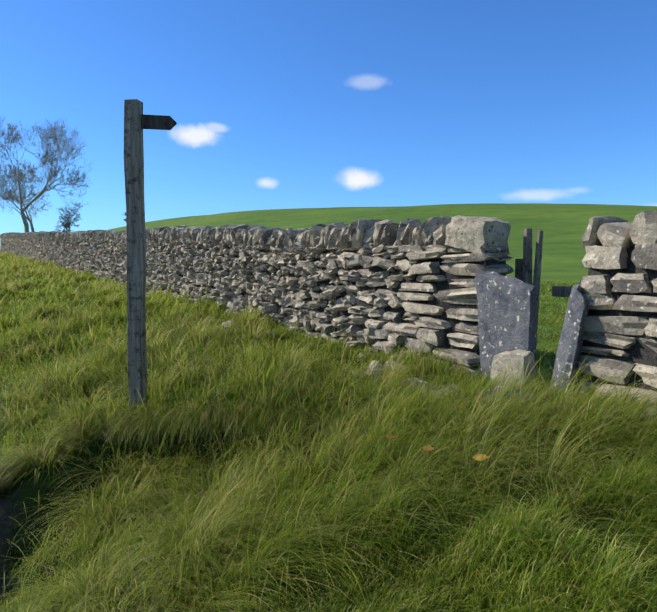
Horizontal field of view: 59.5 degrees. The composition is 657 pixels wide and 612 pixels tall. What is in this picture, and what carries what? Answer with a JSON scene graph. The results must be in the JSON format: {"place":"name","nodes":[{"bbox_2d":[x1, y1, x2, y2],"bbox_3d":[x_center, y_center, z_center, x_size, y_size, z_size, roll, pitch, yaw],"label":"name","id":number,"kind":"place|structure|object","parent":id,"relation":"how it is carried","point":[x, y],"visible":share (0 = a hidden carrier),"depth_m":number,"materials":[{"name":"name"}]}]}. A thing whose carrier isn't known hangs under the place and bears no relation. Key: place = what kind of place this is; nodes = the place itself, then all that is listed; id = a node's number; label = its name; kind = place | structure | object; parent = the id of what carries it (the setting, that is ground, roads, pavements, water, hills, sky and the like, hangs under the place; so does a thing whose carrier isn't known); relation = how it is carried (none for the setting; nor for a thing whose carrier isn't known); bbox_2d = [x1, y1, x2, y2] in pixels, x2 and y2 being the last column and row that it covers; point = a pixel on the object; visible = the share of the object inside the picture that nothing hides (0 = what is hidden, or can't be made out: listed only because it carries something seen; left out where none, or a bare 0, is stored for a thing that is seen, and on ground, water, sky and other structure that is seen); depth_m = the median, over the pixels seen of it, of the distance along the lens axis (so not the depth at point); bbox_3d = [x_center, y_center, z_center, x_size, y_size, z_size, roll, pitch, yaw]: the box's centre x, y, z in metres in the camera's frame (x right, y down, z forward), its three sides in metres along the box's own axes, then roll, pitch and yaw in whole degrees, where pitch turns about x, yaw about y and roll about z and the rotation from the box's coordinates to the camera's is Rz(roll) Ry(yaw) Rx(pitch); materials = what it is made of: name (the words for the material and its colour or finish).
{"place":"outdoors","nodes":[
{"label":"outdoors","id":0,"kind":"place"},
{"bbox_2d":[0,203,656,611],"bbox_3d":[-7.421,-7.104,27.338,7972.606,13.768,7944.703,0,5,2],"label":"ground","id":1,"kind":"structure","parent":0,"point":[562,227],"depth_m":3.89,"materials":[{"name":"green plant"}]},
{"bbox_2d":[0,160,52,231],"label":"bare ash tree","id":2,"kind":"object","parent":1,"relation":"on","point":[12,173],"visible":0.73,"depth_m":49.41,"materials":[{"name":"grey plant"}]},
{"bbox_2d":[0,117,93,232],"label":"bare ash tree","id":3,"kind":"object","parent":1,"relation":"on","point":[53,172],"visible":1,"depth_m":44.87,"materials":[{"name":"grey plant"}]},
{"bbox_2d":[54,202,83,231],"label":"bush","id":4,"kind":"object","parent":1,"relation":"on","point":[66,223],"visible":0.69,"depth_m":55.63,"materials":[{"name":"grey plant"}]},
{"bbox_2d":[124,99,176,412],"bbox_3d":[-1.322,-0.074,4.322,0.394,2.860,0.132,0,5,-3],"label":"signpost","id":5,"kind":"object","parent":1,"relation":"on","point":[137,121],"visible":0.73,"depth_m":4.25,"materials":[{"name":"grey wood"}]},
{"bbox_2d":[0,387,418,498],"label":"grass","id":6,"kind":"structure","parent":1,"relation":"on","point":[130,427],"depth_m":4.01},
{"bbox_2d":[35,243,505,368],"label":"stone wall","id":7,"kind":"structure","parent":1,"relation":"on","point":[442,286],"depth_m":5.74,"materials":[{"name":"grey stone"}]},
{"bbox_2d":[82,388,535,519],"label":"fallen leaves","id":8,"kind":"object","parent":1,"relation":"on","point":[478,457],"visible":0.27,"depth_m":2.79,"materials":[{"name":"orange plant"}]},
{"bbox_2d":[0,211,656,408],"bbox_3d":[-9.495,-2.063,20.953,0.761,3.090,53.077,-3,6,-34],"label":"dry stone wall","id":9,"kind":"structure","parent":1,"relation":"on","point":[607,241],"depth_m":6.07,"materials":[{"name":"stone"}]},
{"bbox_2d":[0,251,656,611],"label":"tussock grass","id":10,"kind":"structure","parent":1,"relation":"on","point":[336,506],"depth_m":3.32,"materials":[{"name":"green plant"}]},
{"bbox_2d":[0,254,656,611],"bbox_3d":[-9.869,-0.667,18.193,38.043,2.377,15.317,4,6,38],"label":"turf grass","id":11,"kind":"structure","parent":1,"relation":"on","point":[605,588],"depth_m":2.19,"materials":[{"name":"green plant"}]},
{"bbox_2d":[30,260,656,410],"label":"grass","id":12,"kind":"structure","parent":1,"relation":"on","point":[428,362],"depth_m":5.64,"materials":[{"name":"green plant"}]},
{"bbox_2d":[93,281,656,420],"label":"loose stones","id":13,"kind":"object","parent":1,"relation":"on","point":[401,355],"visible":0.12,"depth_m":4.79,"materials":[{"name":"stone"}]},
{"bbox_2d":[475,270,588,396],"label":"stile stones","id":14,"kind":"object","parent":1,"relation":"on","point":[507,309],"visible":0.6,"depth_m":4.43,"materials":[{"name":"grey stone"}]},
{"bbox_2d":[515,228,571,362],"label":"wooden gate","id":15,"kind":"structure","parent":1,"relation":"on","point":[523,269],"depth_m":4.98,"materials":[{"name":"grey wood"}]},
{"bbox_2d":[580,248,656,399],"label":"stone wall","id":16,"kind":"structure","parent":1,"relation":"on","point":[639,350],"depth_m":3.79,"materials":[{"name":"grey stone"}]},
{"bbox_2d":[0,0,656,247],"label":"sky","id":17,"kind":"structure","parent":0,"point":[273,104],"materials":[{"name":"blue"}]}
]}

